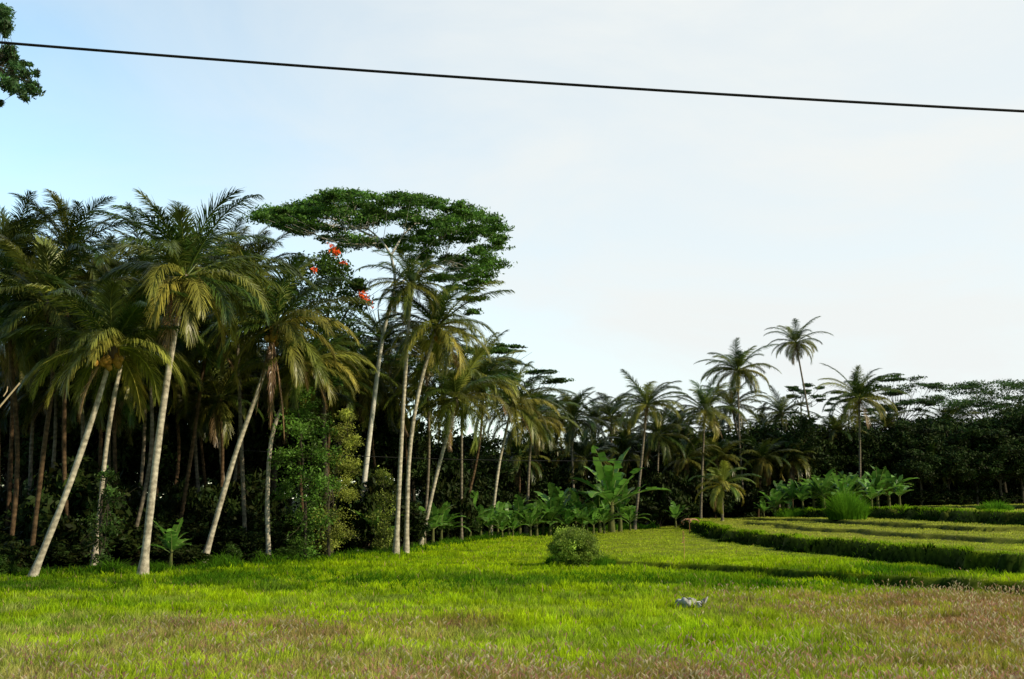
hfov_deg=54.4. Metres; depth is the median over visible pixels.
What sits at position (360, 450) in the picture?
broadleaf tree
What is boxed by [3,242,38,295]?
coconut palm
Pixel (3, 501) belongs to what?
shrub
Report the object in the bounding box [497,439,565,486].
broadleaf tree
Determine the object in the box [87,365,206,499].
coconut palm
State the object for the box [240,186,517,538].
albizia tree
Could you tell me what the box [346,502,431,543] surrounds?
shrub
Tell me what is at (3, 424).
coconut palm
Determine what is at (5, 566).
shrub
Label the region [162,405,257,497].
broadleaf tree
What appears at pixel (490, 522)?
banana plant
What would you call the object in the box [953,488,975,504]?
shrub
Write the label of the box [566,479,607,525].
shrub
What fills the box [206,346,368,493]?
broadleaf tree
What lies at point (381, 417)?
broadleaf tree
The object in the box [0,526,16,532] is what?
shrub
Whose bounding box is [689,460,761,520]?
young palm
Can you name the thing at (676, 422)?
coconut palm
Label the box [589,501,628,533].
banana plant
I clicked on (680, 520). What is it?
shrub
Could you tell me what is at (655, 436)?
coconut palm
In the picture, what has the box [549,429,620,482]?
coconut palm
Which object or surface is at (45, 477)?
shrub
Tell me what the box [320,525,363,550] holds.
shrub
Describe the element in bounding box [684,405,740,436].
coconut palm
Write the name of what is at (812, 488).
banana plant
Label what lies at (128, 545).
shrub
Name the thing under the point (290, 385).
coconut palm
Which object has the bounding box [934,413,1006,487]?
broadleaf tree
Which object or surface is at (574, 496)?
banana plant
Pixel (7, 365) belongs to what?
coconut palm
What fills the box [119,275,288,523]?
coconut palm
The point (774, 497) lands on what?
banana plant
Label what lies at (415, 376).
coconut palm
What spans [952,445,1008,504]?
broadleaf tree
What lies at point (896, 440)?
broadleaf tree
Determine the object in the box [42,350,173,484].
coconut palm
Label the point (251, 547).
shrub
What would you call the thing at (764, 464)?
coconut palm
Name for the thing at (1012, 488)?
shrub
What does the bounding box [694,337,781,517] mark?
coconut palm
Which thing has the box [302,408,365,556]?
leafy tree
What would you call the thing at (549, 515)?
banana plant
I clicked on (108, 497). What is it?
leafy tree
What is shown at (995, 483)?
shrub
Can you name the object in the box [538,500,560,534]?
banana plant
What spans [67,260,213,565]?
coconut palm
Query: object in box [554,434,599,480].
broadleaf tree
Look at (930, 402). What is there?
albizia tree
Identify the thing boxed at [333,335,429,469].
coconut palm
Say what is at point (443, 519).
banana plant
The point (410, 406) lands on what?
albizia tree
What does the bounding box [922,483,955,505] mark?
shrub
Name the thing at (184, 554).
shrub
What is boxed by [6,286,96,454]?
coconut palm
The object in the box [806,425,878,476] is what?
broadleaf tree
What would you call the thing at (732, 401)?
coconut palm
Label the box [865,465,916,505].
banana plant
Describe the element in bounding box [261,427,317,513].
broadleaf tree
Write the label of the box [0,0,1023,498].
sky
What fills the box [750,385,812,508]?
coconut palm
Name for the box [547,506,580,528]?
banana plant
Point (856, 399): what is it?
coconut palm
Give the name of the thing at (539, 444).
coconut palm
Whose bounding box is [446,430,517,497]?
broadleaf tree
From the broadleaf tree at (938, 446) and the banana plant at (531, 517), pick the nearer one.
the banana plant at (531, 517)
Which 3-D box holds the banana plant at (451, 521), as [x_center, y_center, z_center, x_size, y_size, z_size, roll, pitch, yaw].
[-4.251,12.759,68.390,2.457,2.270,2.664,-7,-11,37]
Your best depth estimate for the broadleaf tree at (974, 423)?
113.11 m
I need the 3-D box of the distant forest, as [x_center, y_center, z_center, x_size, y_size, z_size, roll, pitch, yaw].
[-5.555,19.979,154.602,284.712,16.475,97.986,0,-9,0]
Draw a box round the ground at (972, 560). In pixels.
[0,501,1023,678]
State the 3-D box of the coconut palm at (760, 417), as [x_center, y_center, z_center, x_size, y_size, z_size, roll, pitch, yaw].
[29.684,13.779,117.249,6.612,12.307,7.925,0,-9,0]
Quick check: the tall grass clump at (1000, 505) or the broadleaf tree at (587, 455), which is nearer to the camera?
the tall grass clump at (1000, 505)
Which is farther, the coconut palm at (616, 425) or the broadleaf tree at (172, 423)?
the coconut palm at (616, 425)
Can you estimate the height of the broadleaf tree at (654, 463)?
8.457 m
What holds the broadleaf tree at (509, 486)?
on the ground at (972, 560)
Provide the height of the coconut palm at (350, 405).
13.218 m
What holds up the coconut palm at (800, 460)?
on the ground at (972, 560)
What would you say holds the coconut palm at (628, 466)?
on the ground at (972, 560)
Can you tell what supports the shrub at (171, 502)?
on the ground at (972, 560)
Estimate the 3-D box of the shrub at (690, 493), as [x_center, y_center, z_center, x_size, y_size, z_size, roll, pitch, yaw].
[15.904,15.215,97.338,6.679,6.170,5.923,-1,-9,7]
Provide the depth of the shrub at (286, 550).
47.08 m
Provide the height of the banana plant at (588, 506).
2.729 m
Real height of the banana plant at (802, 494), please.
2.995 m
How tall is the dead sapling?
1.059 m
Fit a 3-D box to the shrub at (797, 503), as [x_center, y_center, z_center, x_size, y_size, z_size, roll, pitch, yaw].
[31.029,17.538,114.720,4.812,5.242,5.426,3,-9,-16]
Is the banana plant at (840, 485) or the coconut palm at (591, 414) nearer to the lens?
the banana plant at (840, 485)
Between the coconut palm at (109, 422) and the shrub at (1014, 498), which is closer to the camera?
the coconut palm at (109, 422)
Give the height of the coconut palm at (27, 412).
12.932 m
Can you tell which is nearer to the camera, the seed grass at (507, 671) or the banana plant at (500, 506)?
the seed grass at (507, 671)
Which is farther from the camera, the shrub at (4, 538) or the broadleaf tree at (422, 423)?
the broadleaf tree at (422, 423)
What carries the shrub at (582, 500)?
on the ground at (972, 560)
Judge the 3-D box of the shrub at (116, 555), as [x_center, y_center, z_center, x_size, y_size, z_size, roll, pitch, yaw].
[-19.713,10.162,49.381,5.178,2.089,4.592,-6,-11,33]
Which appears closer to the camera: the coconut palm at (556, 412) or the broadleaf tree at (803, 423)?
the coconut palm at (556, 412)
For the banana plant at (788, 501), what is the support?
on the ground at (972, 560)
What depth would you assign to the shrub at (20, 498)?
51.74 m
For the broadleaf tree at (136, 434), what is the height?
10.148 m
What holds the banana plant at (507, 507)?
on the ground at (972, 560)
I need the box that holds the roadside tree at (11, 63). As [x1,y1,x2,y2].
[0,2,45,106]
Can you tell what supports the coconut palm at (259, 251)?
on the ground at (972, 560)
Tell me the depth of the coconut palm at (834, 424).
111.02 m
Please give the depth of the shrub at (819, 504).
110.42 m
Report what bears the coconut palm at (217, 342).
on the ground at (972, 560)
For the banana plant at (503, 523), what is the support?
on the ground at (972, 560)
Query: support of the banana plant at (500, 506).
on the ground at (972, 560)
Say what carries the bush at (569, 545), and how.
on the ground at (972, 560)
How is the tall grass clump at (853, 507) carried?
on the ground at (972, 560)
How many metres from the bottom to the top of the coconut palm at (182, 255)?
16.314 m
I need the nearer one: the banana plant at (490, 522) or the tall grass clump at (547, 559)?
the tall grass clump at (547, 559)
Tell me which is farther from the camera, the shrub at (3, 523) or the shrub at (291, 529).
the shrub at (291, 529)
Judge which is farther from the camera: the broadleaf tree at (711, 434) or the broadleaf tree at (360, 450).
the broadleaf tree at (711, 434)
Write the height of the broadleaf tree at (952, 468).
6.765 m
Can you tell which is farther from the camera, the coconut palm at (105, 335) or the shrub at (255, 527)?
the shrub at (255, 527)
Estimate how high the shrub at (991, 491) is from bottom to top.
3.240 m
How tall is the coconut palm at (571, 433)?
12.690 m
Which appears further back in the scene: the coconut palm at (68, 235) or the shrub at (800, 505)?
the shrub at (800, 505)
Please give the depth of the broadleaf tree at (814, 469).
109.43 m
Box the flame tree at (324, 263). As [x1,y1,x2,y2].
[265,242,385,552]
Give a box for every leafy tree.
[72,465,135,564]
[257,385,346,559]
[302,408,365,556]
[360,465,420,551]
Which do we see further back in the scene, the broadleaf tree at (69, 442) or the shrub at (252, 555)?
the broadleaf tree at (69, 442)
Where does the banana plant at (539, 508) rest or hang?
on the ground at (972, 560)
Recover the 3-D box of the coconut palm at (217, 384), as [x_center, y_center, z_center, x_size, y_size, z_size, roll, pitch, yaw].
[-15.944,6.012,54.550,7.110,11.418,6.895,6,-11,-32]
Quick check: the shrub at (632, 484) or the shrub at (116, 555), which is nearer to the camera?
the shrub at (116, 555)
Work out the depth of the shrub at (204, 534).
51.19 m
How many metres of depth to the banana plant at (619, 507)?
81.45 m
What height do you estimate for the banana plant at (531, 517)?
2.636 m
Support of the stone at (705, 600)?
on the ground at (972, 560)
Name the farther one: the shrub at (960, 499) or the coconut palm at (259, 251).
the shrub at (960, 499)
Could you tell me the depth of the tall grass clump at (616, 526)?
86.16 m
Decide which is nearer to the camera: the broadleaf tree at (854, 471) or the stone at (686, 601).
the stone at (686, 601)
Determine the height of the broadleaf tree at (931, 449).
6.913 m
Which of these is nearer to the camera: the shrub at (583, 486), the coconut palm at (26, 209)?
the coconut palm at (26, 209)
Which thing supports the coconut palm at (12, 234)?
on the ground at (972, 560)
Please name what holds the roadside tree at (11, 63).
on the ground at (972, 560)
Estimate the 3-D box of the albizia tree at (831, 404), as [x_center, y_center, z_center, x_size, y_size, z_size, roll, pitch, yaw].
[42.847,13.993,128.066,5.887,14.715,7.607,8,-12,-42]
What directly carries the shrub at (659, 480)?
on the ground at (972, 560)
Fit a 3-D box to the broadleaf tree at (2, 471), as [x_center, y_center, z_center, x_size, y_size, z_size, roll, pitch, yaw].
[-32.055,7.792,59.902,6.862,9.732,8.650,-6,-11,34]
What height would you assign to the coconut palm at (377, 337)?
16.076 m
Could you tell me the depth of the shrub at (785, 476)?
112.59 m
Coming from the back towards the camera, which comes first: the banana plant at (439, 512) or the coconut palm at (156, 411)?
the banana plant at (439, 512)
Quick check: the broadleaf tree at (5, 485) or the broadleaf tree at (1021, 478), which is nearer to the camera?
the broadleaf tree at (5, 485)
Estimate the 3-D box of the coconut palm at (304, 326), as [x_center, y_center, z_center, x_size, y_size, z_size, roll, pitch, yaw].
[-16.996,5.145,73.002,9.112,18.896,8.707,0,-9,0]
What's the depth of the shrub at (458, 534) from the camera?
70.17 m
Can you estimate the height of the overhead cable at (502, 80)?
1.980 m
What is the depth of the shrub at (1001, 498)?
107.16 m
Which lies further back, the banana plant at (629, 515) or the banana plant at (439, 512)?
the banana plant at (629, 515)
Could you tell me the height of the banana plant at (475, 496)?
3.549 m
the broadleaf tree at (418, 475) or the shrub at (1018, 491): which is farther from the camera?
the shrub at (1018, 491)
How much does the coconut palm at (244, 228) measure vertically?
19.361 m
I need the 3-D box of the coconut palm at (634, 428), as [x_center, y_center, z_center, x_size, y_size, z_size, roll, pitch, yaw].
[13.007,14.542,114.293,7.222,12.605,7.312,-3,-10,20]
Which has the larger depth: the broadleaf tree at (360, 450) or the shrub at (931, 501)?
the shrub at (931, 501)
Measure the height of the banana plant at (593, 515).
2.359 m
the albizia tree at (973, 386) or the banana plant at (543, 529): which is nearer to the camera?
the banana plant at (543, 529)
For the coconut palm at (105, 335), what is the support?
on the ground at (972, 560)
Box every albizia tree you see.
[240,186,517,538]
[408,405,470,445]
[462,342,531,536]
[489,368,575,485]
[783,382,827,415]
[823,391,869,475]
[860,374,947,422]
[923,379,1023,420]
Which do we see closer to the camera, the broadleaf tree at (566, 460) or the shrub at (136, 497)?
the shrub at (136, 497)
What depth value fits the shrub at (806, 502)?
112.44 m
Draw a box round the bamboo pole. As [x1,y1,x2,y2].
[0,382,19,406]
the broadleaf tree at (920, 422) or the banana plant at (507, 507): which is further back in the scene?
the broadleaf tree at (920, 422)
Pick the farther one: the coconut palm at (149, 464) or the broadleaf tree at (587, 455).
the broadleaf tree at (587, 455)
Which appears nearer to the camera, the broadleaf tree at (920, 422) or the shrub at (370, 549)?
the shrub at (370, 549)
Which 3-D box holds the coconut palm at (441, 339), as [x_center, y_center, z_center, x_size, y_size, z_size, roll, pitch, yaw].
[-3.859,3.732,55.011,8.102,15.921,8.815,0,-9,0]
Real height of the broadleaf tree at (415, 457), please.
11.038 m
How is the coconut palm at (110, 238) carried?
on the ground at (972, 560)
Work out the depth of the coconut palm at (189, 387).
56.13 m
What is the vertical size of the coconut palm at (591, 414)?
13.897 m
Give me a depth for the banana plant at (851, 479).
96.72 m
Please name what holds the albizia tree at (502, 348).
on the ground at (972, 560)
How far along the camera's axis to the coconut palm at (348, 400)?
58.53 m
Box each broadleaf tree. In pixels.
[0,359,6,489]
[0,381,96,495]
[0,409,59,489]
[2,396,130,481]
[44,396,190,484]
[112,425,211,496]
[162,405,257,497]
[165,338,289,479]
[192,438,296,491]
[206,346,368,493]
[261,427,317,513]
[289,428,375,499]
[320,400,426,480]
[328,350,399,447]
[360,381,437,482]
[382,413,459,501]
[415,421,493,500]
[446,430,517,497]
[483,433,552,496]
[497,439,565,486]
[542,434,590,485]
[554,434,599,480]
[577,437,638,487]
[590,436,645,480]
[624,442,679,480]
[645,423,710,523]
[691,427,739,473]
[704,426,763,476]
[729,422,803,513]
[748,401,830,508]
[789,423,847,507]
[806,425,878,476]
[834,422,910,505]
[840,421,882,474]
[848,419,891,505]
[870,420,968,488]
[873,415,925,478]
[890,449,949,505]
[911,412,973,447]
[927,445,985,491]
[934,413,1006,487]
[949,405,1021,449]
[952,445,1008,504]
[956,412,1023,492]
[967,440,1023,496]
[973,398,1023,437]
[990,406,1023,423]
[997,444,1023,502]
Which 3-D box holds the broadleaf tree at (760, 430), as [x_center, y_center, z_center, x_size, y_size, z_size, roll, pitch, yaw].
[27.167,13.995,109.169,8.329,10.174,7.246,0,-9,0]
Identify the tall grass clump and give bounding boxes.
[545,554,571,563]
[585,553,618,565]
[605,523,626,529]
[772,507,803,517]
[815,489,874,519]
[975,499,1015,510]
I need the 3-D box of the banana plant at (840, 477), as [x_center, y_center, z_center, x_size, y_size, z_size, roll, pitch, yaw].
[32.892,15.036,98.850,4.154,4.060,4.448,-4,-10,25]
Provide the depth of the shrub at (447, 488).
69.45 m
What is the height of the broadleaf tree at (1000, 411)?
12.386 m
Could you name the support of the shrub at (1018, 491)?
on the ground at (972, 560)
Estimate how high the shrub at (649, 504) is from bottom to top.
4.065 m
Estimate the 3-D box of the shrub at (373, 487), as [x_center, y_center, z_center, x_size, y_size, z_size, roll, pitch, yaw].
[-8.609,9.916,57.413,5.776,5.316,4.686,0,-9,-2]
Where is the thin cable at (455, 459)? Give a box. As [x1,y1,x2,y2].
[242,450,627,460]
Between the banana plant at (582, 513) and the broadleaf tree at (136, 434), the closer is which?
the broadleaf tree at (136, 434)
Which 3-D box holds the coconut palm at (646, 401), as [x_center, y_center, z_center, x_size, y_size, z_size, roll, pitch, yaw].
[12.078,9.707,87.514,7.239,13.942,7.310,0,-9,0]
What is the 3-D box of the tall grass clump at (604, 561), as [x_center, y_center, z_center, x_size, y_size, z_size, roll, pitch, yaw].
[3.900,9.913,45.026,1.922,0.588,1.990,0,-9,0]
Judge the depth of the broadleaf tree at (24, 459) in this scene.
58.58 m
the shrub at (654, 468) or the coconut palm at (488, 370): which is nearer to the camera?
the coconut palm at (488, 370)
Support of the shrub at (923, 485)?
on the ground at (972, 560)
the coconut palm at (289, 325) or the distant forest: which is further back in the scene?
the distant forest
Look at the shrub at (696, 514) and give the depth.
101.74 m
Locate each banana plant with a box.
[137,517,191,566]
[348,502,402,539]
[419,502,452,542]
[419,506,450,543]
[438,501,465,541]
[444,512,470,538]
[465,490,492,535]
[473,505,502,537]
[476,504,505,536]
[486,501,510,534]
[492,516,513,537]
[497,501,524,535]
[502,494,534,534]
[502,513,528,535]
[514,503,543,535]
[524,482,576,534]
[524,501,555,536]
[537,497,574,535]
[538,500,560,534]
[541,496,580,530]
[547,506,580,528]
[565,487,590,528]
[569,501,598,529]
[569,502,597,527]
[570,445,670,531]
[575,490,629,532]
[577,505,607,533]
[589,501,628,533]
[601,484,645,531]
[616,504,649,530]
[664,500,689,527]
[755,498,775,516]
[757,480,793,511]
[758,483,790,516]
[780,479,805,508]
[794,480,819,509]
[795,475,836,507]
[800,468,837,506]
[819,470,860,497]
[823,473,869,496]
[839,472,869,497]
[842,472,869,504]
[856,478,886,505]
[858,466,908,507]
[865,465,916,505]
[887,474,911,505]
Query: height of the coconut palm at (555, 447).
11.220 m
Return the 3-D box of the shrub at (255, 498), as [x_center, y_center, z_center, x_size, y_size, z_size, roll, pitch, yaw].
[-15.143,9.599,53.900,4.693,5.329,4.773,5,-10,-27]
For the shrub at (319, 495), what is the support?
on the ground at (972, 560)
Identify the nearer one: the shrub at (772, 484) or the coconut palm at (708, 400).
the coconut palm at (708, 400)
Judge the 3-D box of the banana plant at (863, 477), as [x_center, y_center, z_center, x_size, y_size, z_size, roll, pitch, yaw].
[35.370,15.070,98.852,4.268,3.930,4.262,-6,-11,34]
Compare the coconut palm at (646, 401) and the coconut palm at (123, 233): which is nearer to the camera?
the coconut palm at (123, 233)
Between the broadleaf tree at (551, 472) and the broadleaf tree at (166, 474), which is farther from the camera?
the broadleaf tree at (551, 472)
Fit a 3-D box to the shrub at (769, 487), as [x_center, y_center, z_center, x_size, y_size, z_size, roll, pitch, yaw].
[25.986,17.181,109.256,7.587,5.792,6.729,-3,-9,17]
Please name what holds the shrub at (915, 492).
on the ground at (972, 560)
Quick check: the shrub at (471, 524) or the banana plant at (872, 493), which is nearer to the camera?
the shrub at (471, 524)
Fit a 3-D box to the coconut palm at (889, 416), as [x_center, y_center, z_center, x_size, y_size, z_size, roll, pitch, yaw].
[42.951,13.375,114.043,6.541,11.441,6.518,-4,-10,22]
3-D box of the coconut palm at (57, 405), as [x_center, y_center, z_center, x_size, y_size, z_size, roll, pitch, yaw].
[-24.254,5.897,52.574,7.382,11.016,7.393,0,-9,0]
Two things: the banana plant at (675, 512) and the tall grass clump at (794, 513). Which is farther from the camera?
the tall grass clump at (794, 513)
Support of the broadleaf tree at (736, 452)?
on the ground at (972, 560)
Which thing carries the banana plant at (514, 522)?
on the ground at (972, 560)
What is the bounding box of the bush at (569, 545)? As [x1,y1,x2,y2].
[546,523,606,566]
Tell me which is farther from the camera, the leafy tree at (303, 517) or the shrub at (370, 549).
the shrub at (370, 549)
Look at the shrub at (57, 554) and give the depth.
44.45 m
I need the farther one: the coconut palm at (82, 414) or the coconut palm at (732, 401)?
the coconut palm at (732, 401)
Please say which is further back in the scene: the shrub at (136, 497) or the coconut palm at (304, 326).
the coconut palm at (304, 326)
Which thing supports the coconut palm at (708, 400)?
on the ground at (972, 560)
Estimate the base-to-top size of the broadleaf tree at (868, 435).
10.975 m
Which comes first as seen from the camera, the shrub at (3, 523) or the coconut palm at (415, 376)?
the shrub at (3, 523)
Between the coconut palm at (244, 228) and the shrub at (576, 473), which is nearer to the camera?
the coconut palm at (244, 228)
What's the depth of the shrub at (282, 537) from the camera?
51.07 m
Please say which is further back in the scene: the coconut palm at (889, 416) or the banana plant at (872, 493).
the coconut palm at (889, 416)
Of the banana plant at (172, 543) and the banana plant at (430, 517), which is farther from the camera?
the banana plant at (430, 517)
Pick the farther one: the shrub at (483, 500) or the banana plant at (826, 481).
the banana plant at (826, 481)
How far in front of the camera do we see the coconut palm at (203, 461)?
61.64 m
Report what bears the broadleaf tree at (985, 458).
on the ground at (972, 560)
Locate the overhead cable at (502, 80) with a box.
[0,41,1023,112]
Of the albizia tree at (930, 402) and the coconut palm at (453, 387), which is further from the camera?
the albizia tree at (930, 402)
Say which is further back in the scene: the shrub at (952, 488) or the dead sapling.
the shrub at (952, 488)
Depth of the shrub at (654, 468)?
97.62 m
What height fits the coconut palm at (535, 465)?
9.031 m
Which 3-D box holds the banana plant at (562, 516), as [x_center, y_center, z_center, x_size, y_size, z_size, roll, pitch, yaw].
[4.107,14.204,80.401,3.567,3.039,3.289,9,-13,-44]
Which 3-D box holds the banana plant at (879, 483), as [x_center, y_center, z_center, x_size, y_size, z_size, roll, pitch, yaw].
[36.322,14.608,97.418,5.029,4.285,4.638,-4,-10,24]
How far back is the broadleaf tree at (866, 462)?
110.28 m
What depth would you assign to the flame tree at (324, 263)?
56.19 m
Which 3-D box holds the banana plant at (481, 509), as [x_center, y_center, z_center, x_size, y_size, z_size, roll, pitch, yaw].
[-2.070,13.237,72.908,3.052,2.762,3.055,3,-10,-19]
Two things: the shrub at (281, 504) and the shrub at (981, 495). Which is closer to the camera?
the shrub at (281, 504)
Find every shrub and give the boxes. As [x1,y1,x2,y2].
[0,488,19,522]
[0,514,16,545]
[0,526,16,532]
[0,540,48,568]
[0,552,28,574]
[1,483,36,520]
[1,519,27,543]
[4,454,133,564]
[24,470,85,538]
[25,533,104,565]
[103,479,167,559]
[103,522,198,559]
[103,533,154,559]
[149,541,212,566]
[153,503,222,555]
[154,477,223,544]
[186,527,220,555]
[197,469,278,545]
[202,509,302,556]
[211,529,271,560]
[219,473,290,518]
[223,542,242,559]
[247,550,270,561]
[254,532,291,553]
[272,545,303,560]
[273,513,338,549]
[300,473,342,514]
[316,465,411,551]
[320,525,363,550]
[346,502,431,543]
[365,545,382,551]
[400,528,446,541]
[410,501,452,541]
[418,462,483,539]
[426,523,477,539]
[430,527,467,539]
[463,487,492,533]
[473,526,494,534]
[484,525,511,533]
[489,491,537,532]
[515,480,547,531]
[532,481,592,528]
[557,467,622,528]
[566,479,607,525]
[606,495,662,526]
[619,474,670,524]
[636,466,664,525]
[637,470,687,526]
[648,502,697,525]
[660,464,707,524]
[684,504,709,520]
[699,465,743,517]
[724,474,769,517]
[743,472,781,514]
[744,477,773,516]
[767,479,793,508]
[772,471,805,507]
[786,484,800,508]
[794,469,811,508]
[799,468,824,508]
[804,485,858,508]
[866,490,904,506]
[900,472,946,504]
[900,485,928,505]
[904,495,952,505]
[905,479,958,490]
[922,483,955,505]
[938,488,972,505]
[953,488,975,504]
[964,485,992,504]
[978,483,998,504]
[986,490,1014,503]
[990,477,1010,488]
[995,476,1023,492]
[1003,492,1023,503]
[1011,486,1020,494]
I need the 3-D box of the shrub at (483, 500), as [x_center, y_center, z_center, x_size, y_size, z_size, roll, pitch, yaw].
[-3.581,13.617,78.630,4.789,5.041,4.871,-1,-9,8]
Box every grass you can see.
[0,567,1023,678]
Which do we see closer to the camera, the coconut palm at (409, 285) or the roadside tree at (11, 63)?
the roadside tree at (11, 63)
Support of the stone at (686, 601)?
on the ground at (972, 560)
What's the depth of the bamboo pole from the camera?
33.12 m
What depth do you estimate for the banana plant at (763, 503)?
95.52 m
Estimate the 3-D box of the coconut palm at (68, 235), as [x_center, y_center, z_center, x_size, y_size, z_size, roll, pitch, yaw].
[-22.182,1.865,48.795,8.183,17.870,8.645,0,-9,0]
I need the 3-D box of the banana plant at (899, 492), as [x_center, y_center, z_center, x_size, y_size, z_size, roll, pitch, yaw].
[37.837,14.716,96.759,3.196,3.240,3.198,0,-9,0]
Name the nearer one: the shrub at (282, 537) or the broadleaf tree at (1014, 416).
the shrub at (282, 537)
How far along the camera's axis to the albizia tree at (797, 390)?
122.06 m
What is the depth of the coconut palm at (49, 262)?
41.60 m
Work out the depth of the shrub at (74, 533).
46.23 m
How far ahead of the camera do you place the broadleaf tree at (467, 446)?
77.10 m
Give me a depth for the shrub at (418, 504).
68.03 m
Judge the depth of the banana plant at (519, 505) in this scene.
76.50 m
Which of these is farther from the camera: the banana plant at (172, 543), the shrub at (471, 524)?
the shrub at (471, 524)
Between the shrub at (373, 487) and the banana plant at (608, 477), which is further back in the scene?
the banana plant at (608, 477)
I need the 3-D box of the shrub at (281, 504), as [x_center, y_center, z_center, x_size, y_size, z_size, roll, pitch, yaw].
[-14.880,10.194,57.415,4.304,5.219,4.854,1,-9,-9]
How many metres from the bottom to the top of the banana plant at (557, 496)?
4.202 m
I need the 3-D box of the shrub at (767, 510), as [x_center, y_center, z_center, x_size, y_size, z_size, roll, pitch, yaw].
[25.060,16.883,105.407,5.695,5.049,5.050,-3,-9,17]
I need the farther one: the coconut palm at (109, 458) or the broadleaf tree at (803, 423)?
the broadleaf tree at (803, 423)
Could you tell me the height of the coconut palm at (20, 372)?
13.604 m
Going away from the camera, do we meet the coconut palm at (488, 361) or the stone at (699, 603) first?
the stone at (699, 603)
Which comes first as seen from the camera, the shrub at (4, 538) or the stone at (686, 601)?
the stone at (686, 601)
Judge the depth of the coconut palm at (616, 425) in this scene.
104.34 m
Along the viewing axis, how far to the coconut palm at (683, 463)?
96.93 m
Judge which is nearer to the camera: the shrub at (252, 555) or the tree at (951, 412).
the shrub at (252, 555)
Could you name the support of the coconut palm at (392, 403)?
on the ground at (972, 560)
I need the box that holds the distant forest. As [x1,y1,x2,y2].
[0,422,863,517]
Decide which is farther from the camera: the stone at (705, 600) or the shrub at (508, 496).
the shrub at (508, 496)
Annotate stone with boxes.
[681,597,690,607]
[693,601,701,607]
[701,597,707,605]
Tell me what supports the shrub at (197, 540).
on the ground at (972, 560)
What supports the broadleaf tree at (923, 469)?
on the ground at (972, 560)
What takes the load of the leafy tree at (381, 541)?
on the ground at (972, 560)
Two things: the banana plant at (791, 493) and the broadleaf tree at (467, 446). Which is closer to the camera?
the broadleaf tree at (467, 446)
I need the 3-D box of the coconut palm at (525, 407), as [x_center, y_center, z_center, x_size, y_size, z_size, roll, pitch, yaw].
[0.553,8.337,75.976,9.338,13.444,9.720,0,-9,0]
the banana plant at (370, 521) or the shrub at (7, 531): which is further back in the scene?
the banana plant at (370, 521)
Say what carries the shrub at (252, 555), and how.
on the ground at (972, 560)
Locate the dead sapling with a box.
[681,518,698,530]
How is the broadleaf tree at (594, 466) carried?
on the ground at (972, 560)
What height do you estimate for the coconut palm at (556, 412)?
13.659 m
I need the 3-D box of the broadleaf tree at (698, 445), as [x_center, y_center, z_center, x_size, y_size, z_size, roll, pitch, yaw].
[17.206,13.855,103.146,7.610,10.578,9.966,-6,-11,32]
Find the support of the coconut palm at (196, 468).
on the ground at (972, 560)
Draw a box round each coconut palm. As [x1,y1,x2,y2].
[0,190,105,525]
[0,207,71,464]
[0,234,144,569]
[0,250,105,534]
[0,269,215,576]
[0,297,52,382]
[0,335,84,494]
[0,346,109,477]
[0,348,78,483]
[0,378,61,495]
[1,189,158,564]
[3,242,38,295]
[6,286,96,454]
[9,261,134,455]
[21,270,127,472]
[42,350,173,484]
[47,228,163,472]
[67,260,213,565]
[84,298,247,559]
[85,202,222,492]
[86,186,318,574]
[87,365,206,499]
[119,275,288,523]
[125,249,228,493]
[131,324,235,484]
[155,346,288,489]
[164,310,243,491]
[167,216,292,479]
[181,248,297,553]
[182,248,373,561]
[183,225,316,478]
[187,322,301,481]
[224,318,382,559]
[245,359,365,511]
[276,341,401,476]
[277,281,333,518]
[330,311,431,490]
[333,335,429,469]
[352,350,457,541]
[354,230,461,554]
[370,267,514,552]
[371,315,482,538]
[384,338,527,544]
[430,332,520,539]
[446,329,536,536]
[469,361,576,534]
[483,384,582,534]
[496,428,550,494]
[497,413,578,468]
[531,392,582,433]
[541,387,618,489]
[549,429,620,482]
[573,399,628,442]
[583,389,643,442]
[588,423,654,479]
[599,413,651,445]
[610,369,687,529]
[611,398,705,525]
[639,406,711,452]
[653,428,724,524]
[659,375,745,518]
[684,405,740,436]
[689,436,751,517]
[693,375,768,476]
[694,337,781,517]
[731,433,802,516]
[741,403,788,430]
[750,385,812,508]
[763,316,830,502]
[767,434,820,501]
[802,410,875,474]
[817,363,910,498]
[855,409,913,505]
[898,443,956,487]
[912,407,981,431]
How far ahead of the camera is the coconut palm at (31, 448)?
52.61 m
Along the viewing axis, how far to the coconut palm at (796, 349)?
112.83 m
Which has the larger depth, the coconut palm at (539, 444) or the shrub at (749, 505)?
the shrub at (749, 505)
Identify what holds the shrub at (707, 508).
on the ground at (972, 560)
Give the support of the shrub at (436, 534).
on the ground at (972, 560)
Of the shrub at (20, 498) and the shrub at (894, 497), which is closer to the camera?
the shrub at (20, 498)
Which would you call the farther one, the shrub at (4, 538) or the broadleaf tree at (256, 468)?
the broadleaf tree at (256, 468)
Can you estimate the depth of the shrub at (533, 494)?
87.05 m
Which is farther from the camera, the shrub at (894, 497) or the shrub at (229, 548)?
the shrub at (894, 497)
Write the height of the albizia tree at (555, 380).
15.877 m
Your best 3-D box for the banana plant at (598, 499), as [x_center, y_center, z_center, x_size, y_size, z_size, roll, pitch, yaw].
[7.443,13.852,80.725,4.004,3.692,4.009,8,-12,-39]
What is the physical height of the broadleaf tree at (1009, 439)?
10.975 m
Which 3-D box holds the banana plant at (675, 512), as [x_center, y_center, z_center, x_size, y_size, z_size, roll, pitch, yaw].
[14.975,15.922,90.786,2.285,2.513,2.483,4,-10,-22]
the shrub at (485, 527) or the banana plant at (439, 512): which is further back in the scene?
the shrub at (485, 527)

